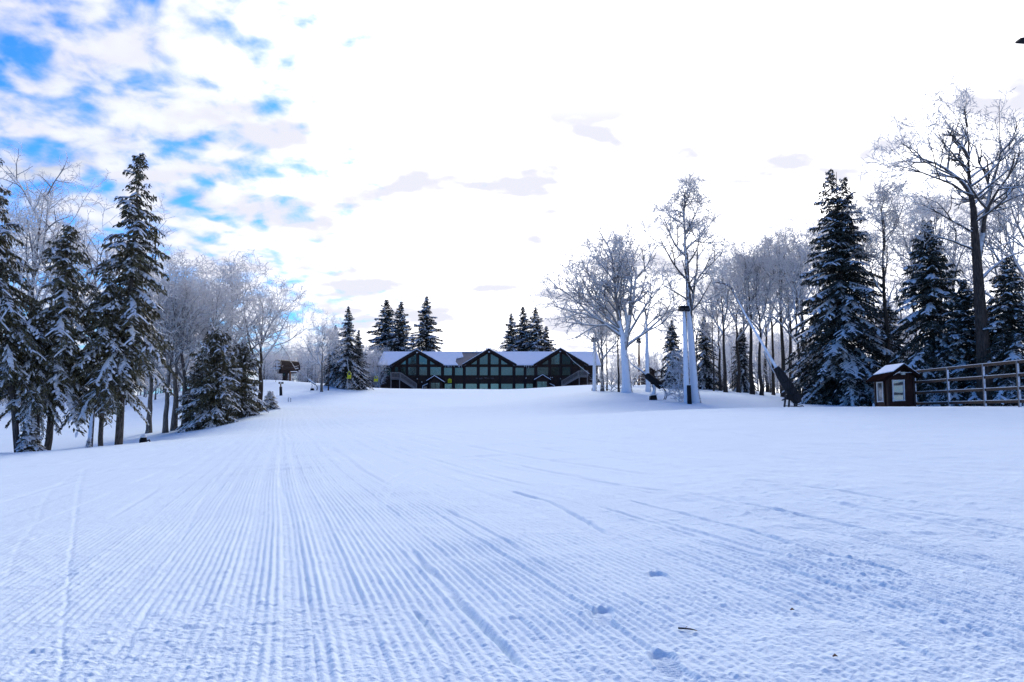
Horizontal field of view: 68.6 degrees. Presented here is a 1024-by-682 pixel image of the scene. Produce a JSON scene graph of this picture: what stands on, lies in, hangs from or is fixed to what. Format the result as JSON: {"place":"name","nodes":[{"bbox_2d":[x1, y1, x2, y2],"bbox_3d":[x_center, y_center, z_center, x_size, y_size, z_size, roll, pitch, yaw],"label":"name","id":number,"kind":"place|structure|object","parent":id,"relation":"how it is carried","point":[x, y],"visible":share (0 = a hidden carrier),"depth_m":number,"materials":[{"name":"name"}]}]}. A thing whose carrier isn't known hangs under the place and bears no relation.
{"place":"outdoors","nodes":[
{"label":"outdoors","id":0,"kind":"place"},
{"bbox_2d":[0,380,1023,681],"bbox_3d":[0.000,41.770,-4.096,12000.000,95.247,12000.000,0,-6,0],"label":"ground","id":1,"kind":"structure","parent":0,"point":[528,534],"depth_m":5.03,"materials":[{"name":"snow"}]},
{"bbox_2d":[15,416,46,451],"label":"spruce sapling","id":2,"kind":"object","parent":1,"relation":"on","point":[29,443],"visible":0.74,"depth_m":33.09,"materials":[{"name":"green plant"}]},
{"bbox_2d":[0,154,64,452],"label":"spruce","id":3,"kind":"object","parent":1,"relation":"on","point":[16,338],"visible":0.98,"depth_m":33.50,"materials":[{"name":"green plant"}]},
{"bbox_2d":[5,301,68,440],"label":"spruce","id":4,"kind":"object","parent":1,"relation":"on","point":[42,375],"visible":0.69,"depth_m":33.96,"materials":[{"name":"green plant"}]},
{"bbox_2d":[0,223,113,449],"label":"spruce","id":5,"kind":"object","parent":1,"relation":"on","point":[59,334],"visible":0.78,"depth_m":34.56,"materials":[{"name":"green plant"}]},
{"bbox_2d":[0,143,181,442],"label":"bare tree","id":6,"kind":"object","parent":1,"relation":"on","point":[36,247],"visible":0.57,"depth_m":47.35,"materials":[{"name":"white plant"}]},
{"bbox_2d":[88,410,94,446],"bbox_3d":[-24.513,4.449,43.775,0.377,4.089,0.320,0,-6,0],"label":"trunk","id":7,"kind":"object","parent":1,"relation":"on","point":[91,427],"visible":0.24,"depth_m":43.62,"materials":[{"name":"white plant"}]},
{"bbox_2d":[56,273,151,445],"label":"spruce","id":8,"kind":"object","parent":1,"relation":"on","point":[109,400],"visible":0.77,"depth_m":35.16,"materials":[{"name":"green plant"}]},
{"bbox_2d":[54,153,182,444],"bbox_3d":[-19.047,-1.989,36.690,5.175,14.977,4.740,-2,-6,20],"label":"spruce","id":9,"kind":"object","parent":1,"relation":"on","point":[134,265],"visible":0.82,"depth_m":36.48,"materials":[{"name":"green plant"}]},
{"bbox_2d":[137,276,197,433],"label":"bare tree","id":10,"kind":"object","parent":1,"relation":"on","point":[150,408],"visible":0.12,"depth_m":57.77,"materials":[{"name":"grey plant"}]},
{"bbox_2d":[86,248,255,424],"bbox_3d":[-26.361,-0.111,55.635,9.649,14.429,12.136,-5,-7,40],"label":"bare tree","id":11,"kind":"object","parent":1,"relation":"on","point":[181,358],"visible":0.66,"depth_m":56.58,"materials":[{"name":"grey plant"}]},
{"bbox_2d":[116,252,225,432],"bbox_3d":[-25.581,0.511,58.093,8.005,13.967,10.069,0,-6,0],"label":"bare tree","id":12,"kind":"object","parent":1,"relation":"on","point":[165,428],"visible":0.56,"depth_m":55.88,"materials":[{"name":"grey plant"}]},
{"bbox_2d":[124,244,239,430],"bbox_3d":[-25.490,0.030,57.597,10.142,14.614,10.608,-5,-7,40],"label":"bare tree","id":13,"kind":"object","parent":1,"relation":"on","point":[174,420],"visible":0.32,"depth_m":57.52,"materials":[{"name":"grey plant"}]},
{"bbox_2d":[0,329,392,405],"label":"woodland","id":14,"kind":"object","parent":1,"relation":"on","point":[309,372],"visible":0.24,"depth_m":141.10,"materials":[{"name":"grey plant"}]},
{"bbox_2d":[174,361,221,431],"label":"spruce","id":15,"kind":"object","parent":1,"relation":"on","point":[196,374],"visible":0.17,"depth_m":56.46,"materials":[{"name":"green plant"}]},
{"bbox_2d":[175,323,243,432],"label":"spruce","id":16,"kind":"object","parent":1,"relation":"on","point":[216,396],"visible":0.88,"depth_m":54.21,"materials":[{"name":"green plant"}]},
{"bbox_2d":[163,251,299,367],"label":"bare tree","id":17,"kind":"object","parent":1,"relation":"on","point":[231,308],"visible":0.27,"depth_m":61.85,"materials":[{"name":"grey plant"}]},
{"bbox_2d":[190,252,275,386],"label":"bare tree","id":18,"kind":"object","parent":1,"relation":"on","point":[239,288],"visible":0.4,"depth_m":66.60,"materials":[{"name":"white plant"}]},
{"bbox_2d":[224,337,269,420],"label":"spruce","id":19,"kind":"object","parent":1,"relation":"on","point":[244,351],"visible":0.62,"depth_m":59.70,"materials":[{"name":"green plant"}]},
{"bbox_2d":[200,249,313,410],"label":"bare tree","id":20,"kind":"object","parent":1,"relation":"on","point":[270,312],"visible":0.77,"depth_m":64.13,"materials":[{"name":"white plant"}]},
{"bbox_2d":[263,391,280,409],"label":"spruce sapling","id":21,"kind":"object","parent":1,"relation":"on","point":[269,397],"visible":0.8,"depth_m":65.61,"materials":[{"name":"green plant"}]},
{"bbox_2d":[270,360,299,380],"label":"lift terminal","id":22,"kind":"object","parent":1,"relation":"on","point":[284,369],"visible":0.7,"depth_m":121.52,"materials":[{"name":"brown"}]},
{"bbox_2d":[288,301,345,391],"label":"bare tree","id":23,"kind":"object","parent":1,"relation":"on","point":[321,332],"visible":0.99,"depth_m":94.28,"materials":[{"name":"grey plant"}]},
{"bbox_2d":[320,325,339,386],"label":"spruce","id":24,"kind":"object","parent":1,"relation":"on","point":[331,375],"visible":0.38,"depth_m":107.50,"materials":[{"name":"green plant"}]},
{"bbox_2d":[318,327,342,389],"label":"bare tree","id":25,"kind":"object","parent":1,"relation":"on","point":[326,352],"visible":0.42,"depth_m":98.32,"materials":[{"name":"grey plant"}]},
{"bbox_2d":[331,306,365,389],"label":"spruce","id":26,"kind":"object","parent":1,"relation":"on","point":[342,380],"visible":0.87,"depth_m":104.62,"materials":[{"name":"green plant"}]},
{"bbox_2d":[353,330,373,389],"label":"spruce","id":27,"kind":"object","parent":1,"relation":"on","point":[360,355],"visible":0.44,"depth_m":108.09,"materials":[{"name":"green plant"}]},
{"bbox_2d":[366,300,410,386],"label":"spruce","id":28,"kind":"object","parent":1,"relation":"on","point":[382,330],"visible":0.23,"depth_m":172.26,"materials":[{"name":"green plant"}]},
{"bbox_2d":[384,302,416,350],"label":"spruce","id":29,"kind":"object","parent":1,"relation":"on","point":[401,339],"visible":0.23,"depth_m":168.31,"materials":[{"name":"green plant"}]},
{"bbox_2d":[407,296,443,350],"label":"spruce","id":30,"kind":"object","parent":1,"relation":"on","point":[424,335],"visible":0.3,"depth_m":170.21,"materials":[{"name":"green plant"}]},
{"bbox_2d":[378,347,600,388],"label":"ski lodge","id":31,"kind":"structure","parent":1,"relation":"on","point":[488,368],"depth_m":140.02,"materials":[{"name":"brown"}]},
{"bbox_2d":[408,366,416,375],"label":"window","id":32,"kind":"structure","parent":31,"relation":"in","point":[412,371],"depth_m":140.06,"materials":[{"name":"teal glass"}]},
{"bbox_2d":[408,353,416,364],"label":"window","id":33,"kind":"structure","parent":31,"relation":"in","point":[412,360],"depth_m":140.13,"materials":[{"name":"teal glass"}]},
{"bbox_2d":[419,366,427,375],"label":"window","id":34,"kind":"structure","parent":31,"relation":"in","point":[423,371],"depth_m":140.06,"materials":[{"name":"teal glass"}]},
{"bbox_2d":[430,366,441,375],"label":"window","id":35,"kind":"structure","parent":31,"relation":"in","point":[437,371],"depth_m":140.06,"materials":[{"name":"teal glass"}]},
{"bbox_2d":[443,367,452,375],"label":"window","id":36,"kind":"structure","parent":31,"relation":"in","point":[447,371],"depth_m":140.06,"materials":[{"name":"teal glass"}]},
{"bbox_2d":[454,367,462,375],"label":"window","id":37,"kind":"structure","parent":31,"relation":"in","point":[458,371],"depth_m":140.06,"materials":[{"name":"teal glass"}]},
{"bbox_2d":[465,366,476,375],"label":"window","id":38,"kind":"structure","parent":31,"relation":"in","point":[469,371],"depth_m":140.06,"materials":[{"name":"teal glass"}]},
{"bbox_2d":[479,366,487,375],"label":"window","id":39,"kind":"structure","parent":31,"relation":"in","point":[483,371],"depth_m":140.06,"materials":[{"name":"teal glass"}]},
{"bbox_2d":[479,353,487,364],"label":"window","id":40,"kind":"structure","parent":31,"relation":"in","point":[483,360],"depth_m":140.17,"materials":[{"name":"teal glass"}]},
{"bbox_2d":[490,366,498,375],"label":"window","id":41,"kind":"structure","parent":31,"relation":"in","point":[494,371],"depth_m":140.06,"materials":[{"name":"teal glass"}]},
{"bbox_2d":[490,353,498,364],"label":"window","id":42,"kind":"structure","parent":31,"relation":"in","point":[494,360],"depth_m":140.13,"materials":[{"name":"teal glass"}]},
{"bbox_2d":[501,366,512,375],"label":"window","id":43,"kind":"structure","parent":31,"relation":"in","point":[505,371],"depth_m":140.06,"materials":[{"name":"teal glass"}]},
{"bbox_2d":[515,366,523,375],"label":"window","id":44,"kind":"structure","parent":31,"relation":"in","point":[519,371],"depth_m":140.06,"materials":[{"name":"teal glass"}]},
{"bbox_2d":[526,367,534,375],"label":"window","id":45,"kind":"structure","parent":31,"relation":"in","point":[530,371],"depth_m":140.06,"materials":[{"name":"teal glass"}]},
{"bbox_2d":[537,366,548,375],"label":"window","id":46,"kind":"structure","parent":31,"relation":"in","point":[540,370],"depth_m":140.06,"materials":[{"name":"teal glass"}]},
{"bbox_2d":[551,352,559,364],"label":"window","id":47,"kind":"structure","parent":31,"relation":"in","point":[555,360],"depth_m":140.17,"materials":[{"name":"teal glass"}]},
{"bbox_2d":[562,366,570,375],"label":"window","id":48,"kind":"structure","parent":31,"relation":"in","point":[566,371],"depth_m":140.06,"materials":[{"name":"teal glass"}]},
{"bbox_2d":[562,353,570,364],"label":"window","id":49,"kind":"structure","parent":31,"relation":"in","point":[566,360],"depth_m":140.17,"materials":[{"name":"teal glass"}]},
{"bbox_2d":[472,331,508,351],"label":"bare tree","id":50,"kind":"object","parent":1,"relation":"on","point":[485,348],"visible":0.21,"depth_m":170.55,"materials":[{"name":"grey plant"}]},
{"bbox_2d":[499,313,522,350],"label":"spruce","id":51,"kind":"object","parent":1,"relation":"on","point":[510,335],"visible":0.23,"depth_m":170.51,"materials":[{"name":"green plant"}]},
{"bbox_2d":[509,307,530,350],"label":"spruce","id":52,"kind":"object","parent":1,"relation":"on","point":[522,320],"visible":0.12,"depth_m":172.63,"materials":[{"name":"green plant"}]},
{"bbox_2d":[518,307,549,350],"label":"spruce","id":53,"kind":"object","parent":1,"relation":"on","point":[535,334],"visible":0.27,"depth_m":168.58,"materials":[{"name":"green plant"}]},
{"bbox_2d":[541,326,556,350],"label":"spruce","id":54,"kind":"object","parent":1,"relation":"on","point":[549,347],"visible":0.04,"depth_m":172.29,"materials":[{"name":"green plant"}]},
{"bbox_2d":[591,337,596,390],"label":"floodlight pole","id":55,"kind":"object","parent":1,"relation":"on","point":[594,372],"visible":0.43,"depth_m":81.94,"materials":[{"name":"white metal"}]},
{"bbox_2d":[599,300,615,390],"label":"bare tree","id":56,"kind":"object","parent":1,"relation":"on","point":[606,344],"visible":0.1,"depth_m":80.20,"materials":[{"name":"white plant"}]},
{"bbox_2d":[590,370,633,391],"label":"shrub","id":57,"kind":"object","parent":1,"relation":"on","point":[615,383],"visible":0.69,"depth_m":76.92,"materials":[{"name":"white plant"}]},
{"bbox_2d":[598,287,628,391],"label":"bare tree","id":58,"kind":"object","parent":1,"relation":"on","point":[613,303],"visible":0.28,"depth_m":74.39,"materials":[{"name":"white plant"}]},
{"bbox_2d":[573,282,654,390],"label":"bare tree","id":59,"kind":"object","parent":1,"relation":"on","point":[600,330],"visible":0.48,"depth_m":78.51,"materials":[{"name":"grey plant"}]},
{"bbox_2d":[594,363,640,388],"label":"shrub","id":60,"kind":"object","parent":1,"relation":"on","point":[620,374],"visible":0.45,"depth_m":79.70,"materials":[{"name":"white plant"}]},
{"bbox_2d":[528,220,711,392],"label":"bare tree","id":61,"kind":"object","parent":1,"relation":"on","point":[623,261],"visible":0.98,"depth_m":71.92,"materials":[{"name":"white plant"}]},
{"bbox_2d":[630,366,645,386],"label":"shrub","id":62,"kind":"object","parent":1,"relation":"on","point":[635,374],"visible":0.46,"depth_m":91.83,"materials":[{"name":"white plant"}]},
{"bbox_2d":[635,338,642,384],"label":"floodlight pole","id":63,"kind":"object","parent":1,"relation":"on","point":[639,341],"visible":0.66,"depth_m":98.14,"materials":[{"name":"metal"}]},
{"bbox_2d":[625,355,666,399],"bbox_3d":[9.864,2.794,55.238,2.992,3.517,0.564,0,-6,0],"label":"snow gun","id":64,"kind":"object","parent":1,"relation":"on","point":[654,381],"visible":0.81,"depth_m":55.02,"materials":[{"name":"metal"}]},
{"bbox_2d":[640,287,653,391],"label":"bare tree","id":65,"kind":"object","parent":1,"relation":"on","point":[648,383],"visible":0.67,"depth_m":72.17,"materials":[{"name":"white plant"}]},
{"bbox_2d":[653,305,676,361],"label":"bare tree","id":66,"kind":"object","parent":1,"relation":"on","point":[666,322],"visible":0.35,"depth_m":96.33,"materials":[{"name":"white plant"}]},
{"bbox_2d":[656,320,683,388],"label":"spruce","id":67,"kind":"object","parent":1,"relation":"on","point":[671,343],"visible":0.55,"depth_m":83.90,"materials":[{"name":"green plant"}]},
{"bbox_2d":[659,346,689,401],"bbox_3d":[11.480,2.302,51.450,2.722,4.121,2.547,4,-7,-33],"label":"shrub","id":68,"kind":"object","parent":1,"relation":"on","point":[679,382],"visible":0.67,"depth_m":51.40,"materials":[{"name":"white plant"}]},
{"bbox_2d":[678,305,689,402],"bbox_3d":[11.437,1.009,49.582,0.693,6.774,0.712,0,-6,0],"label":"floodlight pole","id":69,"kind":"object","parent":1,"relation":"on","point":[684,309],"visible":0.84,"depth_m":49.55,"materials":[{"name":"white metal"}]},
{"bbox_2d":[634,170,736,402],"bbox_3d":[12.257,-3.614,50.519,6.346,16.475,7.744,-5,-7,40],"label":"bare tree","id":70,"kind":"object","parent":1,"relation":"on","point":[687,277],"visible":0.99,"depth_m":50.39,"materials":[{"name":"white plant"}]},
{"bbox_2d":[663,280,713,362],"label":"bare tree","id":71,"kind":"object","parent":1,"relation":"on","point":[681,334],"visible":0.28,"depth_m":90.53,"materials":[{"name":"grey plant"}]},
{"bbox_2d":[687,384,691,403],"bbox_3d":[11.467,3.461,48.494,0.320,1.332,0.300,0,-6,0],"label":"padded post","id":72,"kind":"object","parent":1,"relation":"on","point":[689,398],"visible":0.93,"depth_m":48.38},
{"bbox_2d":[689,316,722,389],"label":"spruce","id":73,"kind":"object","parent":1,"relation":"on","point":[705,372],"visible":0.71,"depth_m":83.58,"materials":[{"name":"green plant"}]},
{"bbox_2d":[674,267,744,390],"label":"bare tree","id":74,"kind":"object","parent":1,"relation":"on","point":[719,369],"visible":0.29,"depth_m":80.10,"materials":[{"name":"grey plant"}]},
{"bbox_2d":[701,298,725,390],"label":"bare tree","id":75,"kind":"object","parent":1,"relation":"on","point":[712,328],"visible":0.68,"depth_m":76.35,"materials":[{"name":"white plant"}]},
{"bbox_2d":[690,252,765,391],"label":"bare tree","id":76,"kind":"object","parent":1,"relation":"on","point":[723,287],"visible":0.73,"depth_m":70.43,"materials":[{"name":"grey plant"}]},
{"bbox_2d":[704,252,766,375],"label":"bare tree","id":77,"kind":"object","parent":1,"relation":"on","point":[743,318],"visible":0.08,"depth_m":95.54,"materials":[{"name":"grey plant"}]},
{"bbox_2d":[728,327,757,393],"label":"spruce","id":78,"kind":"object","parent":1,"relation":"on","point":[744,380],"visible":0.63,"depth_m":81.82,"materials":[{"name":"green plant"}]},
{"bbox_2d":[702,230,786,394],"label":"bare tree","id":79,"kind":"object","parent":1,"relation":"on","point":[751,378],"visible":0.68,"depth_m":72.03,"materials":[{"name":"grey plant"}]},
{"bbox_2d":[704,239,785,392],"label":"bare tree","id":80,"kind":"object","parent":1,"relation":"on","point":[738,389],"visible":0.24,"depth_m":78.17,"materials":[{"name":"grey plant"}]},
{"bbox_2d":[710,231,799,395],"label":"bare tree","id":81,"kind":"object","parent":1,"relation":"on","point":[761,391],"visible":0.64,"depth_m":71.25,"materials":[{"name":"grey plant"}]},
{"bbox_2d":[714,282,803,406],"bbox_3d":[13.673,0.291,41.620,4.716,7.260,0.739,0,-6,0],"label":"snow gun","id":82,"kind":"object","parent":1,"relation":"on","point":[793,396],"visible":0.91,"depth_m":41.34,"materials":[{"name":"metal"}]},
{"bbox_2d":[734,253,794,391],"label":"bare tree","id":83,"kind":"object","parent":1,"relation":"on","point":[767,329],"visible":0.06,"depth_m":98.19,"materials":[{"name":"grey plant"}]},
{"bbox_2d":[749,230,803,394],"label":"bare tree","id":84,"kind":"object","parent":1,"relation":"on","point":[773,374],"visible":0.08,"depth_m":82.28,"materials":[{"name":"grey plant"}]},
{"bbox_2d":[735,233,820,394],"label":"bare tree","id":85,"kind":"object","parent":1,"relation":"on","point":[796,286],"visible":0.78,"depth_m":66.40,"materials":[{"name":"grey plant"}]},
{"bbox_2d":[738,215,820,396],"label":"bare tree","id":86,"kind":"object","parent":1,"relation":"on","point":[781,331],"visible":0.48,"depth_m":73.24,"materials":[{"name":"grey plant"}]},
{"bbox_2d":[765,244,815,381],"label":"bare tree","id":87,"kind":"object","parent":1,"relation":"on","point":[790,347],"visible":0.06,"depth_m":92.17,"materials":[{"name":"grey plant"}]},
{"bbox_2d":[761,218,852,387],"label":"bare tree","id":88,"kind":"object","parent":1,"relation":"on","point":[801,319],"visible":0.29,"depth_m":72.79,"materials":[{"name":"grey plant"}]},
{"bbox_2d":[596,286,1023,392],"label":"brushwood","id":89,"kind":"object","parent":1,"relation":"on","point":[729,354],"visible":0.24,"depth_m":124.00,"materials":[{"name":"grey plant"}]},
{"bbox_2d":[774,210,870,357],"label":"bare tree","id":90,"kind":"object","parent":1,"relation":"on","point":[812,223],"visible":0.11,"depth_m":78.95,"materials":[{"name":"grey plant"}]},
{"bbox_2d":[780,168,903,406],"bbox_3d":[22.892,-2.357,52.546,9.273,20.114,9.251,4,-7,-32],"label":"spruce","id":91,"kind":"object","parent":1,"relation":"on","point":[841,370],"visible":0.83,"depth_m":51.37,"materials":[{"name":"green plant"}]},
{"bbox_2d":[841,171,938,364],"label":"bare tree","id":92,"kind":"object","parent":1,"relation":"on","point":[881,193],"visible":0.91,"depth_m":50.65,"materials":[{"name":"white plant"}]},
{"bbox_2d":[870,300,910,369],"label":"spruce","id":93,"kind":"object","parent":1,"relation":"on","point":[890,320],"visible":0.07,"depth_m":55.99,"materials":[{"name":"green plant"}]},
{"bbox_2d":[866,363,921,406],"bbox_3d":[19.534,2.429,38.416,1.925,2.495,1.900,0,-6,0],"label":"ticket booth","id":94,"kind":"object","parent":1,"relation":"on","point":[894,385],"visible":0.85,"depth_m":37.94,"materials":[{"name":"brown wood"}]},
{"bbox_2d":[876,381,883,401],"bbox_3d":[18.995,2.627,38.678,0.072,1.054,0.670,0,-6,0],"label":"window","id":95,"kind":"structure","parent":94,"relation":"in","point":[879,385],"depth_m":38.69,"materials":[{"name":"white glass"}]},
{"bbox_2d":[892,380,904,400],"bbox_3d":[19.538,2.500,37.911,0.655,1.106,0.072,0,-6,0],"label":"window","id":96,"kind":"structure","parent":94,"relation":"in","point":[898,386],"depth_m":37.91,"materials":[{"name":"white glass"}]},
{"bbox_2d":[872,219,974,406],"bbox_3d":[25.924,-0.678,46.162,6.982,14.003,7.760,-3,-7,31],"label":"spruce","id":97,"kind":"object","parent":1,"relation":"on","point":[929,285],"visible":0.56,"depth_m":45.81,"materials":[{"name":"green plant"}]},
{"bbox_2d":[863,189,986,345],"bbox_3d":[31.421,-3.156,60.369,8.735,17.367,9.195,1,-6,-8],"label":"bare tree","id":98,"kind":"object","parent":1,"relation":"on","point":[913,307],"visible":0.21,"depth_m":60.55,"materials":[{"name":"grey plant"}]},
{"bbox_2d":[876,183,994,331],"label":"bare tree","id":99,"kind":"object","parent":1,"relation":"on","point":[937,217],"visible":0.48,"depth_m":56.50,"materials":[{"name":"white plant"}]},
{"bbox_2d":[858,76,1023,405],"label":"bare tree","id":100,"kind":"object","parent":1,"relation":"on","point":[978,242],"visible":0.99,"depth_m":42.88,"materials":[{"name":"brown plant"}]},
{"bbox_2d":[897,206,998,319],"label":"bare tree","id":101,"kind":"object","parent":1,"relation":"on","point":[957,257],"visible":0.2,"depth_m":62.32,"materials":[{"name":"white plant"}]},
{"bbox_2d":[931,279,1002,405],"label":"spruce","id":102,"kind":"object","parent":1,"relation":"on","point":[964,319],"visible":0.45,"depth_m":43.82,"materials":[{"name":"green plant"}]},
{"bbox_2d":[915,359,1023,406],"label":"rail fence","id":103,"kind":"object","parent":1,"relation":"on","point":[1018,388],"visible":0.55,"depth_m":32.65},
{"bbox_2d":[943,164,1023,308],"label":"bare tree","id":104,"kind":"object","parent":1,"relation":"on","point":[992,256],"visible":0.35,"depth_m":53.43,"materials":[{"name":"white plant"}]},
{"bbox_2d":[958,131,1023,277],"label":"bare tree","id":105,"kind":"object","parent":1,"relation":"on","point":[1005,232],"visible":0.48,"depth_m":47.54,"materials":[{"name":"white plant"}]},
{"bbox_2d":[965,257,1023,405],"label":"spruce","id":106,"kind":"object","parent":1,"relation":"on","point":[1007,307],"visible":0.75,"depth_m":41.85,"materials":[{"name":"green plant"}]},
{"bbox_2d":[0,0,1023,400],"label":"sky","id":107,"kind":"structure","parent":0,"point":[371,153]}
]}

